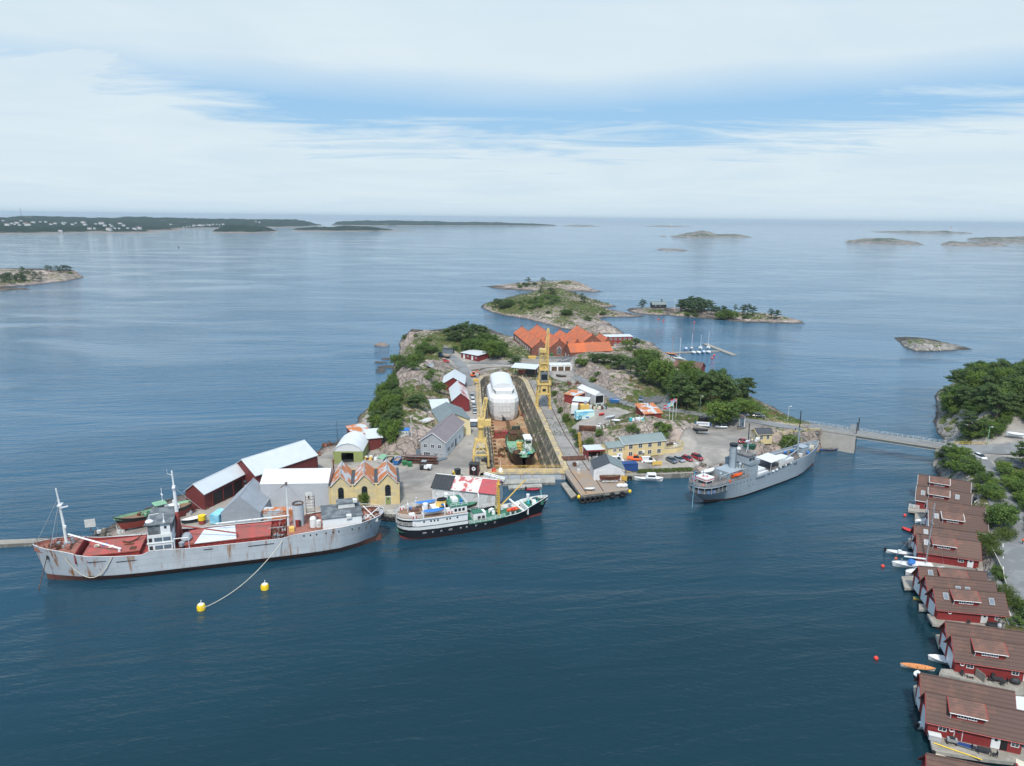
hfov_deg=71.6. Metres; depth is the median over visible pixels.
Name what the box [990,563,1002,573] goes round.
bush
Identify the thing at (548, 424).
crane rail
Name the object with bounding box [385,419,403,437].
deciduous tree
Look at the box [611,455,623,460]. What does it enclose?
parked van
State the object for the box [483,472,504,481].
gangway
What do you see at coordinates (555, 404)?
undergrowth
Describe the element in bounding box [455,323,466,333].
pine tree
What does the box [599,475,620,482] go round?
wooden boat
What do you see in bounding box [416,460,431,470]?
forklift
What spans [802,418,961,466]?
road bridge
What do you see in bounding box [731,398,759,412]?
deciduous tree
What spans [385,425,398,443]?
bush
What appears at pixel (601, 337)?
brick hall
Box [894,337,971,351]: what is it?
skerry ground
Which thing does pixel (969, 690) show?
boathouse
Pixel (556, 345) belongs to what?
brick hall
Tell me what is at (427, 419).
truss frames
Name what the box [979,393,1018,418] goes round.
pine tree
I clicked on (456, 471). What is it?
wheel loader
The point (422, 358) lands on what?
bush
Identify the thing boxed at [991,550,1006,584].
plank fence
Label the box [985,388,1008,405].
deciduous tree
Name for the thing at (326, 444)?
scrap heap
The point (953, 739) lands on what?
gas grill
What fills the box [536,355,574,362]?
yard road
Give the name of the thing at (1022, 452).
pine tree
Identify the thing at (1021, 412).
bush
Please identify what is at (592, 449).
carport
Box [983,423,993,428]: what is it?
bush
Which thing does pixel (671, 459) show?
parked car
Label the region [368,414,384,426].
deciduous tree
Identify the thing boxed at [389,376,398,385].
deciduous tree
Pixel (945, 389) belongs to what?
pine tree
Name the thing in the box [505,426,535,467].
dock vessel
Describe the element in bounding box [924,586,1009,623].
boathouse
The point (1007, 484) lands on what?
deciduous tree
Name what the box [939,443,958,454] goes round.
bush
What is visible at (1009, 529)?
garden shrub
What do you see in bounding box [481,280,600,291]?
islet ground
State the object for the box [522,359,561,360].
retaining wall
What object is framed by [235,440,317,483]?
storage shed
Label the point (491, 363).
lane
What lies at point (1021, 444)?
pine tree
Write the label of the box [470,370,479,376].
mini excavator
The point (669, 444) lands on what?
scrap heap
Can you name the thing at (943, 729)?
window
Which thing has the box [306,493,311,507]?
door
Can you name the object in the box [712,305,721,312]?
pine tree
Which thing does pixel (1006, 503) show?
deciduous tree
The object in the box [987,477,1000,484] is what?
bush
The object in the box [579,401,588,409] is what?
work cabin
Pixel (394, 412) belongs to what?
pine tree
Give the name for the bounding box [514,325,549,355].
brick hall
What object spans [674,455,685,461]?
parked car
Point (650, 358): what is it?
deciduous tree
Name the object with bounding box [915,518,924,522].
covered boat
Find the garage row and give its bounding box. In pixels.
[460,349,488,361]
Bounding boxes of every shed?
[183,463,244,509]
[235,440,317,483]
[346,423,368,433]
[364,428,382,450]
[428,399,448,408]
[430,473,504,507]
[431,402,470,434]
[564,389,584,403]
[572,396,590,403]
[590,453,624,479]
[635,403,662,417]
[673,359,705,371]
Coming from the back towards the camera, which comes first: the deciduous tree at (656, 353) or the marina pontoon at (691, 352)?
the marina pontoon at (691, 352)
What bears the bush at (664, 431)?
on the island ground at (712, 447)
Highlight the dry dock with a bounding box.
[476,374,570,472]
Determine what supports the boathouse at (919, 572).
on the wooden deck at (907, 581)
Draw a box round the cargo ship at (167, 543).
[33,471,383,590]
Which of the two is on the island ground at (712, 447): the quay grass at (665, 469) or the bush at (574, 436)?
the bush at (574, 436)
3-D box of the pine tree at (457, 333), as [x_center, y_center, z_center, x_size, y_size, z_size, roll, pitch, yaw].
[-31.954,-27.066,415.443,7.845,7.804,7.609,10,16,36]
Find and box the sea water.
[0,215,1023,765]
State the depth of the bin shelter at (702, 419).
272.35 m
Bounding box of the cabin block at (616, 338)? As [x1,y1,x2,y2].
[603,334,632,343]
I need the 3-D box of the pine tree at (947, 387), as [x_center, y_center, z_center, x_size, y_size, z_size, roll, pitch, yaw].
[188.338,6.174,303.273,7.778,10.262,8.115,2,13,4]
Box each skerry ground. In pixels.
[566,225,600,226]
[643,225,687,226]
[658,248,686,250]
[671,231,749,237]
[845,238,922,244]
[872,231,966,232]
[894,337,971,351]
[941,241,1007,246]
[966,236,1023,243]
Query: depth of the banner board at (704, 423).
269.70 m
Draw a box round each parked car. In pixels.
[665,456,677,462]
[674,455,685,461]
[681,454,693,461]
[691,452,703,459]
[715,423,727,428]
[738,438,750,442]
[752,412,764,417]
[974,452,987,459]
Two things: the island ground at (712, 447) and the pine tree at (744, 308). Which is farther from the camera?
the pine tree at (744, 308)
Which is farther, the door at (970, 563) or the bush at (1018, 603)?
the door at (970, 563)
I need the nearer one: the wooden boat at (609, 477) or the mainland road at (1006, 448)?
the wooden boat at (609, 477)
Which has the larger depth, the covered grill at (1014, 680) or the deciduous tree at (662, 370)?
the deciduous tree at (662, 370)
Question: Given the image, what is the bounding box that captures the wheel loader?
[452,468,462,475]
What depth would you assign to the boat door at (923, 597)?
152.22 m
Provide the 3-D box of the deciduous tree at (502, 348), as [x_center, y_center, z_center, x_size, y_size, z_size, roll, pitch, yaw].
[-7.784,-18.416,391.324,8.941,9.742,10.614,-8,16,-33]
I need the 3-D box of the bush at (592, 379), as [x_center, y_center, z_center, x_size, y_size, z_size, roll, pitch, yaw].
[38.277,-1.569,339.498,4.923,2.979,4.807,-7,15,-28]
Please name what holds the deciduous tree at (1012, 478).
on the mainland ground at (953, 434)
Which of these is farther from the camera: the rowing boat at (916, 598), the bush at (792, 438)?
the bush at (792, 438)
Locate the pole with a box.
[934,743,981,759]
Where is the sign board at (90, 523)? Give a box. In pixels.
[84,519,95,531]
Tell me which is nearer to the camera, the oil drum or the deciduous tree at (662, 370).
the oil drum
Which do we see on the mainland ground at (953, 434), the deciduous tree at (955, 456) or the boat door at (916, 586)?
the deciduous tree at (955, 456)
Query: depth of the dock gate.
223.19 m
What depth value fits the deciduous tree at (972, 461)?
219.70 m
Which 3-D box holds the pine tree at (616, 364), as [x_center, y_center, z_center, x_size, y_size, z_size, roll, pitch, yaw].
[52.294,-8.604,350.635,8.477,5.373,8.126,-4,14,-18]
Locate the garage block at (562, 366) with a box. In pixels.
[549,362,571,370]
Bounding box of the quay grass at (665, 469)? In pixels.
[637,467,692,472]
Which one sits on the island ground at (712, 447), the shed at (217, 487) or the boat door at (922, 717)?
the shed at (217, 487)
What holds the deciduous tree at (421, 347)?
on the island ground at (712, 447)
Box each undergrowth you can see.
[381,332,804,467]
[384,331,808,467]
[486,288,615,323]
[642,308,765,318]
[648,308,778,318]
[942,383,1023,509]
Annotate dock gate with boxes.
[483,460,565,479]
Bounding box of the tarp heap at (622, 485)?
[616,483,627,487]
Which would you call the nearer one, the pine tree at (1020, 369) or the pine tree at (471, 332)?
the pine tree at (1020, 369)
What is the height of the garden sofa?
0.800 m
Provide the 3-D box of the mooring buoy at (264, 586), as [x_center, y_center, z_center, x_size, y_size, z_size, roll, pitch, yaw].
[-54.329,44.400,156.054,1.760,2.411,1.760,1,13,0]
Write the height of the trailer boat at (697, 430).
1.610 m
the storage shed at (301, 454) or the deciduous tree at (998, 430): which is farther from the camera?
the deciduous tree at (998, 430)
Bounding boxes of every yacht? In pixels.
[671,342,685,359]
[892,503,944,568]
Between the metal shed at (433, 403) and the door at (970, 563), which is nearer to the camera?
the door at (970, 563)
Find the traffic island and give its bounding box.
[995,457,1023,468]
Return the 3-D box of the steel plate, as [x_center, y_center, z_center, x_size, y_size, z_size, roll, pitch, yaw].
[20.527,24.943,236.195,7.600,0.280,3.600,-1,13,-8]
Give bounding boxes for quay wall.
[119,506,472,535]
[624,469,693,479]
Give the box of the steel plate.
[561,455,585,460]
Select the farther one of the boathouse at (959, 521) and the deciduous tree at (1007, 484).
the deciduous tree at (1007, 484)
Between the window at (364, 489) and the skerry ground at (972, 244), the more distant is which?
the skerry ground at (972, 244)
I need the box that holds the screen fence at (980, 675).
[975,668,985,681]
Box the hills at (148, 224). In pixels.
[0,216,321,233]
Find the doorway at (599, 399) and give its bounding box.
[596,395,602,402]
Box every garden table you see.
[977,745,991,755]
[992,676,1004,682]
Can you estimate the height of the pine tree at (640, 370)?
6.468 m
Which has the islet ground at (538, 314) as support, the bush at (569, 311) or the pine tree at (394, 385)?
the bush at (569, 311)
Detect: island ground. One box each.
[0,268,83,290]
[88,327,820,536]
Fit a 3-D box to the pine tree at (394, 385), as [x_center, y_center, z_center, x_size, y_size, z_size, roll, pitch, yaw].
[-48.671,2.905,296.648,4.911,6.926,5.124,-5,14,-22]
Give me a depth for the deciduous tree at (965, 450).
227.39 m
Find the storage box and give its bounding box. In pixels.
[442,348,453,353]
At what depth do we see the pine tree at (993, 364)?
305.68 m
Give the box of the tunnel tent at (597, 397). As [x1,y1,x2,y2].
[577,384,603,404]
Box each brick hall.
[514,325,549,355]
[529,324,565,355]
[553,328,579,343]
[567,325,601,342]
[596,332,613,345]
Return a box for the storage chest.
[928,731,941,741]
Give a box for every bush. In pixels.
[379,397,390,412]
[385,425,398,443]
[415,352,425,362]
[423,373,433,379]
[503,351,513,357]
[507,356,521,362]
[561,308,574,314]
[561,413,570,422]
[572,433,581,438]
[573,439,583,447]
[575,358,588,365]
[582,315,591,320]
[583,438,595,444]
[587,376,596,381]
[595,428,604,435]
[624,424,642,432]
[653,421,662,426]
[653,427,669,436]
[660,423,672,429]
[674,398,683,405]
[733,394,743,398]
[777,440,790,447]
[780,434,801,445]
[933,452,943,457]
[937,459,948,468]
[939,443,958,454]
[949,460,959,472]
[957,455,971,459]
[961,401,978,410]
[969,431,979,437]
[971,400,986,403]
[973,482,986,489]
[978,429,994,438]
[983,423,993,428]
[984,471,996,481]
[985,479,996,484]
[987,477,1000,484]
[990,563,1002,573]
[994,572,1007,581]
[998,410,1016,422]
[1005,614,1023,627]
[1009,401,1023,411]
[1010,469,1023,479]
[1011,490,1023,500]
[1013,595,1023,608]
[1014,605,1023,618]
[1016,407,1023,415]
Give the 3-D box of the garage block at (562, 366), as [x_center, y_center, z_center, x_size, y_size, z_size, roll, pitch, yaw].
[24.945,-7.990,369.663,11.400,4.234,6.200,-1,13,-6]
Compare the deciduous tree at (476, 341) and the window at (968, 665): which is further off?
the deciduous tree at (476, 341)
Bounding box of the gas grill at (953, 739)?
[946,736,957,745]
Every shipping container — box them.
[209,508,223,524]
[262,507,292,519]
[494,430,507,437]
[571,402,578,413]
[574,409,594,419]
[621,461,637,470]
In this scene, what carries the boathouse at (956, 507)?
on the mainland ground at (953, 434)
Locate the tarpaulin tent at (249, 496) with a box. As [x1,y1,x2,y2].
[221,478,269,523]
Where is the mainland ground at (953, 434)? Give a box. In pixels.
[932,383,1023,630]
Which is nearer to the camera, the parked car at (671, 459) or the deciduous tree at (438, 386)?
the parked car at (671, 459)
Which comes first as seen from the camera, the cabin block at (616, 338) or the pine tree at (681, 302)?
the cabin block at (616, 338)
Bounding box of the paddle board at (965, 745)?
[952,742,985,752]
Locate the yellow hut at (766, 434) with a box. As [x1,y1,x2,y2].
[750,427,773,443]
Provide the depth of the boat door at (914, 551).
172.79 m
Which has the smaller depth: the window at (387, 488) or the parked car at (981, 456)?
the window at (387, 488)
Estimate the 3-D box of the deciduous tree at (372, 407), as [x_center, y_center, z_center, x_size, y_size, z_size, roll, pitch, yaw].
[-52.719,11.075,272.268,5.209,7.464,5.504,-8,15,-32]
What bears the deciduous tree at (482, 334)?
on the island ground at (712, 447)
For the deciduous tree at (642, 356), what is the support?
on the island ground at (712, 447)
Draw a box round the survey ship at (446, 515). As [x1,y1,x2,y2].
[396,479,548,539]
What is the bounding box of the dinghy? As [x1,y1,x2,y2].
[914,670,919,676]
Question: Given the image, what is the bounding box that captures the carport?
[582,444,604,459]
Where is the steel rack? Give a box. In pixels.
[401,452,437,464]
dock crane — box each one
[470,397,490,468]
[535,328,551,408]
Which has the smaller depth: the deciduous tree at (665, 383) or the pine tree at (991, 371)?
the pine tree at (991, 371)
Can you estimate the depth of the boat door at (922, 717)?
114.99 m
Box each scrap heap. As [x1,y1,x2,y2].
[94,526,126,536]
[186,510,196,515]
[322,441,331,446]
[364,454,377,460]
[481,456,491,463]
[497,446,506,456]
[572,462,580,472]
[589,403,603,408]
[597,419,613,426]
[629,414,644,420]
[666,442,676,446]
[690,460,722,467]
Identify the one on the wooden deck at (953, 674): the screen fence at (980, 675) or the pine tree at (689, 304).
the screen fence at (980, 675)
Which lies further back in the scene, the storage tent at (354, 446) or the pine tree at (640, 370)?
the pine tree at (640, 370)
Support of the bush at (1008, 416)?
on the mainland ground at (953, 434)
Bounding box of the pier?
[563,469,630,503]
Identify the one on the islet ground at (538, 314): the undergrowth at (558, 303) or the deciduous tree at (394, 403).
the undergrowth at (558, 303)
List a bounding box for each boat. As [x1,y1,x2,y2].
[113,490,194,528]
[181,514,206,522]
[525,486,539,490]
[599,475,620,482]
[605,415,614,418]
[692,428,708,433]
[820,448,837,450]
[900,663,935,670]
[905,568,915,575]
[913,596,921,600]
[915,513,924,518]
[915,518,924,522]
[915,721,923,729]
[1006,432,1023,436]
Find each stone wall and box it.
[471,366,517,370]
[794,429,820,440]
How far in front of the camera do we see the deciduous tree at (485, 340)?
394.40 m
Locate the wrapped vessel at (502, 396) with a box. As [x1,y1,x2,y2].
[487,372,518,420]
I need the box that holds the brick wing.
[563,341,612,356]
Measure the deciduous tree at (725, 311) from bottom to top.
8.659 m
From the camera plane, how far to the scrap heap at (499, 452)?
268.17 m
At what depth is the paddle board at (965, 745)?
109.42 m
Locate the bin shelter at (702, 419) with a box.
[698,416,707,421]
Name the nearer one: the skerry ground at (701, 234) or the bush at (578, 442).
the bush at (578, 442)
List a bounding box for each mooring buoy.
[197,602,205,611]
[260,580,268,590]
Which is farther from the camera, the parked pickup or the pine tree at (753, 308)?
the pine tree at (753, 308)
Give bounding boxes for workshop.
[328,458,399,504]
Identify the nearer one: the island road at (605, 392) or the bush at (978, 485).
the bush at (978, 485)
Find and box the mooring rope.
[204,541,281,607]
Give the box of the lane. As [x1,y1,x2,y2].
[469,362,528,364]
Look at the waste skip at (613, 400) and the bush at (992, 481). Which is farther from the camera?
the waste skip at (613, 400)
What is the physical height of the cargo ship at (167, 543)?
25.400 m
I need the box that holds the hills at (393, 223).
[332,220,555,225]
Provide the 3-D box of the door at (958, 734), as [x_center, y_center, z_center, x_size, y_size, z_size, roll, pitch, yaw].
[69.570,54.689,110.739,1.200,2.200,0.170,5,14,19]
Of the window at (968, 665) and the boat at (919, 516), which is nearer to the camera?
the window at (968, 665)
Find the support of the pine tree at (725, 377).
on the island ground at (712, 447)
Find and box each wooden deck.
[901,576,913,590]
[908,507,925,514]
[908,538,911,548]
[913,685,916,704]
[919,604,928,611]
[922,561,975,569]
[927,614,986,628]
[929,737,1023,765]
[935,634,940,649]
[939,669,1023,696]
[976,562,982,570]
[1016,696,1023,709]
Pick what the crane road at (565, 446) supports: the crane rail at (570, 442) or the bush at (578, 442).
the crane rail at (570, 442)
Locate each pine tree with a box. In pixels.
[365,411,374,427]
[372,409,387,414]
[373,394,381,401]
[379,412,391,420]
[382,405,405,414]
[386,407,403,418]
[387,409,402,419]
[389,382,398,389]
[405,394,429,407]
[439,328,453,337]
[444,325,461,334]
[450,330,464,341]
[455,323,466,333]
[459,321,469,337]
[462,328,475,338]
[464,323,476,338]
[474,325,483,334]
[480,326,488,332]
[587,353,606,362]
[600,353,608,361]
[604,354,615,362]
[608,354,622,361]
[609,360,626,368]
[617,355,629,368]
[621,356,635,371]
[626,359,641,372]
[627,338,642,346]
[630,365,647,375]
[636,371,651,383]
[662,372,696,406]
[672,384,703,409]
[677,299,686,308]
[683,301,694,310]
[687,302,697,312]
[693,373,729,400]
[694,372,715,402]
[696,302,705,313]
[704,299,713,311]
[707,372,738,401]
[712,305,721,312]
[724,379,741,401]
[734,378,748,394]
[738,305,746,314]
[739,377,756,399]
[747,306,757,315]
[774,310,781,318]
[938,385,948,395]
[941,386,954,395]
[943,369,962,383]
[945,386,976,404]
[951,409,985,437]
[954,367,974,378]
[956,379,971,386]
[960,388,975,402]
[966,385,987,403]
[971,367,986,373]
[975,382,1003,408]
[978,375,999,385]
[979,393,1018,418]
[980,367,1001,382]
[985,362,999,371]
[996,376,1022,390]
[997,358,1005,365]
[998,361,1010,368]
[1004,392,1023,409]
[1008,366,1023,377]
[1011,441,1023,464]
[1018,451,1023,461]
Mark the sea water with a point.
(654, 623)
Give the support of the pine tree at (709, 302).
on the islet ground at (704, 314)
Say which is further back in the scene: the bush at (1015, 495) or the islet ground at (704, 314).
the islet ground at (704, 314)
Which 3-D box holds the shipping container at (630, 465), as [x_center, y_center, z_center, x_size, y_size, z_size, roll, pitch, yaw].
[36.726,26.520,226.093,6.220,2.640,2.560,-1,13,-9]
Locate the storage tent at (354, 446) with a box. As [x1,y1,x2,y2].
[333,431,368,462]
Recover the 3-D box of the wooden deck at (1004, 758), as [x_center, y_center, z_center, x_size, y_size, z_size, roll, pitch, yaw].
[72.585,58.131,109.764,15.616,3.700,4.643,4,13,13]
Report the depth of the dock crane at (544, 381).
296.14 m
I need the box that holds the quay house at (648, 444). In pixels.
[613,432,666,458]
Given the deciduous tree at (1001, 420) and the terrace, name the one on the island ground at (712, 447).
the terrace
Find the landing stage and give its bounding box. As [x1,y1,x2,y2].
[561,482,576,499]
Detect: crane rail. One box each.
[529,381,569,468]
[546,396,588,470]
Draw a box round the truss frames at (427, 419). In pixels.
[419,417,433,422]
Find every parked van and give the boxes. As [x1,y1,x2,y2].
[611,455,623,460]
[640,456,655,462]
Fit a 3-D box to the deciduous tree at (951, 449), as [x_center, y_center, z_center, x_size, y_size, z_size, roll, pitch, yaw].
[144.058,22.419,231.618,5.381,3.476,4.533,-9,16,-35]
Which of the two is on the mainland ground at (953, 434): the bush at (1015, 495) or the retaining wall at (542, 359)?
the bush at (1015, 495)
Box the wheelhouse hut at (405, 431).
[399,428,409,437]
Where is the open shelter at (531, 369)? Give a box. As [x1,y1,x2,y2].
[511,363,538,375]
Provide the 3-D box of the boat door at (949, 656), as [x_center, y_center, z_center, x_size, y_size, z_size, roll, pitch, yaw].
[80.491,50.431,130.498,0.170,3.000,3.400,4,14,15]
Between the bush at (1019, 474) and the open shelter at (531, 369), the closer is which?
the bush at (1019, 474)
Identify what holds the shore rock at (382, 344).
in the sea water
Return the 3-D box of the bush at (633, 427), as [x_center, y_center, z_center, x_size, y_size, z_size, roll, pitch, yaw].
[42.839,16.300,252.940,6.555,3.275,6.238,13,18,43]
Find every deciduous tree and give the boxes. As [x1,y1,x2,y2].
[358,492,369,504]
[367,402,380,415]
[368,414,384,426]
[373,383,384,394]
[376,423,388,441]
[383,378,398,392]
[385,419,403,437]
[386,393,402,402]
[386,399,402,409]
[389,354,397,363]
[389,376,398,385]
[406,361,421,368]
[407,354,419,360]
[415,344,425,351]
[424,346,435,351]
[431,382,447,392]
[458,338,474,351]
[466,338,480,349]
[470,338,485,349]
[474,332,493,340]
[477,339,488,350]
[481,339,501,358]
[485,334,498,341]
[492,341,505,356]
[620,339,632,346]
[632,348,648,360]
[636,354,649,365]
[639,348,655,358]
[642,354,657,366]
[646,358,674,386]
[647,350,660,360]
[655,363,677,385]
[660,374,678,391]
[666,369,690,391]
[677,360,694,372]
[685,367,703,394]
[704,398,734,423]
[705,368,733,397]
[712,401,741,423]
[715,313,725,319]
[717,309,731,318]
[728,310,738,317]
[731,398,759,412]
[938,392,961,409]
[943,460,951,468]
[944,452,965,460]
[946,446,958,453]
[948,383,971,397]
[948,407,961,413]
[954,446,974,455]
[954,462,973,474]
[958,428,976,435]
[964,369,989,386]
[968,404,988,413]
[968,458,982,465]
[969,361,991,372]
[970,462,985,472]
[971,419,986,429]
[975,472,991,482]
[977,484,994,496]
[984,504,1020,528]
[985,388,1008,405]
[985,421,1001,426]
[985,488,1008,500]
[986,482,1007,494]
[989,384,1016,393]
[990,425,1003,434]
[990,501,1020,524]
[993,367,1013,383]
[994,459,1013,468]
[995,417,1009,425]
[996,465,1016,475]
[998,474,1023,484]
[1002,480,1015,490]
[1003,376,1023,395]
[1008,480,1023,494]
[1016,492,1023,501]
[1017,499,1023,509]
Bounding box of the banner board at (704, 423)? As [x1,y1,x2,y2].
[695,421,710,427]
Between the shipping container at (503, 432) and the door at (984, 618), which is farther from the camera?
the shipping container at (503, 432)
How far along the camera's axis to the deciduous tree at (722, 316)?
584.70 m
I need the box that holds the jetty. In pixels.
[0,538,46,547]
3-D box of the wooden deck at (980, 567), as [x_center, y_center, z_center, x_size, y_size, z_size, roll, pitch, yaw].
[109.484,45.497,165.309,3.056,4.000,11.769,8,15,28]
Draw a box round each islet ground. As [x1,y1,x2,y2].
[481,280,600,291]
[481,289,642,333]
[627,307,802,323]
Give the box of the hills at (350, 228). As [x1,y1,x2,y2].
[291,226,412,230]
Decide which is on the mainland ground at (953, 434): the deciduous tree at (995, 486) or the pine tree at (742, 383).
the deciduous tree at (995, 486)
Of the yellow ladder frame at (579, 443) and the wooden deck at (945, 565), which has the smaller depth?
the wooden deck at (945, 565)
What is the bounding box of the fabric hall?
[260,468,334,507]
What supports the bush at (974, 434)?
on the mainland ground at (953, 434)
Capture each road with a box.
[448,354,471,385]
[528,380,590,469]
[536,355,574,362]
[572,376,817,433]
[656,392,671,407]
[959,441,1023,453]
[969,453,1023,627]
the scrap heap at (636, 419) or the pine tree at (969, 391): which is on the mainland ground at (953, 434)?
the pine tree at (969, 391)
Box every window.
[338,487,343,498]
[362,486,367,503]
[385,485,390,495]
[938,726,946,731]
[966,664,973,668]
[1010,742,1019,747]
[1011,671,1019,675]
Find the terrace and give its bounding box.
[664,439,683,453]
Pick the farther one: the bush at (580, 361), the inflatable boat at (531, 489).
the bush at (580, 361)
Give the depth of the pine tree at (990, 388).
259.25 m
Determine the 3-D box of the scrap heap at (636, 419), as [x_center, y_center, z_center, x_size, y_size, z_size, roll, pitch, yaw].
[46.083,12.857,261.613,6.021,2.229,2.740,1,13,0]
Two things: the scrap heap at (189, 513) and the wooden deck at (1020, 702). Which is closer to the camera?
the wooden deck at (1020, 702)
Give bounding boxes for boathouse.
[909,524,976,548]
[911,565,987,594]
[912,533,981,568]
[914,672,1016,711]
[915,485,971,508]
[916,474,971,492]
[917,575,996,604]
[918,690,1023,753]
[918,752,988,765]
[924,499,985,520]
[924,509,988,535]
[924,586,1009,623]
[937,620,1023,653]
[943,634,1023,681]
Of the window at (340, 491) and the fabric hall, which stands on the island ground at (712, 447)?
the fabric hall
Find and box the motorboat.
[884,547,912,555]
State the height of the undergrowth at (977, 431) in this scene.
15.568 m
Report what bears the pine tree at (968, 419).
on the mainland ground at (953, 434)
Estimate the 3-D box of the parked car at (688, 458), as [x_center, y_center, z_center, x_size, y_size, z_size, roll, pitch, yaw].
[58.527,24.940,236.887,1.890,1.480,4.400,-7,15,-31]
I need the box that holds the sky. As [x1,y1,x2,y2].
[0,0,1023,225]
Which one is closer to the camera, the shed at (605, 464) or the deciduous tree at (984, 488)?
the deciduous tree at (984, 488)
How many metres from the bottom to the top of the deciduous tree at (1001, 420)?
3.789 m
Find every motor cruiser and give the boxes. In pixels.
[634,472,663,480]
[928,654,947,664]
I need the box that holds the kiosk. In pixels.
[469,461,479,474]
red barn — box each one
[442,369,465,390]
[449,380,469,410]
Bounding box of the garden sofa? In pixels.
[986,621,997,627]
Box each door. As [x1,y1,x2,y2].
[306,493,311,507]
[385,496,390,504]
[913,544,916,556]
[913,576,919,594]
[915,684,920,711]
[920,587,927,604]
[920,702,925,731]
[927,597,935,616]
[940,632,946,653]
[946,645,953,668]
[953,730,962,740]
[967,560,973,567]
[980,615,987,622]
[990,738,1000,748]
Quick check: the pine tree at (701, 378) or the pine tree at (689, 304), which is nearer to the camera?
the pine tree at (701, 378)
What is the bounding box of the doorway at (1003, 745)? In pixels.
[1000,740,1007,750]
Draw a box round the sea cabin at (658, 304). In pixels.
[650,299,666,307]
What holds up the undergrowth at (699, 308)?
on the islet ground at (704, 314)
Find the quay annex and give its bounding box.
[601,440,624,457]
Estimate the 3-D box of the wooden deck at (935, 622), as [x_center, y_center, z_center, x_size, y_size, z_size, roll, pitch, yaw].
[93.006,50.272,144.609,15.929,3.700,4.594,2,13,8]
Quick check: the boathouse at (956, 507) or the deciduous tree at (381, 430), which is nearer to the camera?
the boathouse at (956, 507)
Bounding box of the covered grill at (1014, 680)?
[1010,677,1020,684]
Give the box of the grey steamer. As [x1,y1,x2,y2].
[688,410,818,505]
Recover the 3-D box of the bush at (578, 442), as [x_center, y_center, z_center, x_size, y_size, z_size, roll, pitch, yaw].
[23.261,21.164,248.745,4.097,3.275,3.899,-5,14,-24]
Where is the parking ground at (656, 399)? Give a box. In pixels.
[642,396,664,403]
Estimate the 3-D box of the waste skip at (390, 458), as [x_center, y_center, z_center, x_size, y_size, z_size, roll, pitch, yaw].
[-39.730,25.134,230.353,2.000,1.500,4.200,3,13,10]
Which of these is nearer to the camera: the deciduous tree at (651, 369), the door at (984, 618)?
the door at (984, 618)
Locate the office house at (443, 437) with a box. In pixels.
[419,413,464,457]
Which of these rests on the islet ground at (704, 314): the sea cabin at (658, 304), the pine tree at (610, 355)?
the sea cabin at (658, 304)
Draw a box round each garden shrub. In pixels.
[976,530,995,542]
[979,534,1003,547]
[981,539,997,550]
[984,545,1004,555]
[990,527,1014,541]
[996,583,1014,595]
[998,588,1019,602]
[1000,524,1018,537]
[1006,596,1023,611]
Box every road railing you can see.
[774,428,819,433]
[954,442,986,444]
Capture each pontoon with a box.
[502,477,554,485]
[508,484,541,489]
[670,350,718,353]
[702,343,735,355]
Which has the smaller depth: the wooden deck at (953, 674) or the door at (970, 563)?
the wooden deck at (953, 674)
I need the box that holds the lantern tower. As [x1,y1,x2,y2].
[738,415,745,429]
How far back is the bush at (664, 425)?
255.01 m
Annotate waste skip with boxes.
[378,454,387,462]
[384,456,394,462]
[393,457,401,464]
[579,425,596,430]
[609,398,619,402]
[742,443,755,449]
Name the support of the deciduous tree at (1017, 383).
on the mainland ground at (953, 434)
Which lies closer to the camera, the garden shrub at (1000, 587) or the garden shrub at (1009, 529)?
the garden shrub at (1000, 587)
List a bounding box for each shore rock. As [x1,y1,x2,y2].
[374,342,389,346]
[377,365,393,367]
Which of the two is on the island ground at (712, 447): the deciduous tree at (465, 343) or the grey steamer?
the deciduous tree at (465, 343)
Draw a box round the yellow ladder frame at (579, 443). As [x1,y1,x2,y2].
[578,432,581,453]
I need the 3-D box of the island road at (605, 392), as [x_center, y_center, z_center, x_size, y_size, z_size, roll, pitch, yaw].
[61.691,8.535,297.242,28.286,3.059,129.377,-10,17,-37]
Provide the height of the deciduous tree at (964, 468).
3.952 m
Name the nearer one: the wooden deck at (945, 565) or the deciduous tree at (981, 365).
the wooden deck at (945, 565)
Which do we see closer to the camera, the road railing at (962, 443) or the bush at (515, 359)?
the road railing at (962, 443)
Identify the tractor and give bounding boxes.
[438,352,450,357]
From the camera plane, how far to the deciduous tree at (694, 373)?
297.38 m
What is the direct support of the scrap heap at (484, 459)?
on the dry dock
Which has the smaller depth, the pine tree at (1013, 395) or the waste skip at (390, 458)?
the waste skip at (390, 458)
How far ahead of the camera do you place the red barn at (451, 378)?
326.24 m
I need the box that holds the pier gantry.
[621,470,631,481]
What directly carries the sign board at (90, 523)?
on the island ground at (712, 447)
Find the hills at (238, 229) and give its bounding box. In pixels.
[212,225,279,232]
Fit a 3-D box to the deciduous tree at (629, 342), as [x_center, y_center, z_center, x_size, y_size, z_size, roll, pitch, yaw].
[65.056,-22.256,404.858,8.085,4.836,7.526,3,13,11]
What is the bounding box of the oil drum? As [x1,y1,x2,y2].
[198,514,205,524]
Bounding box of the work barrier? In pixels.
[652,461,661,465]
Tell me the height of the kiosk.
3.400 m
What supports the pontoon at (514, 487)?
on the sea water
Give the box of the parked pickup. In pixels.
[627,454,642,460]
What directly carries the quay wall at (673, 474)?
on the island ground at (712, 447)
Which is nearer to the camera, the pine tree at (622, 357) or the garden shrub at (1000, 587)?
the garden shrub at (1000, 587)

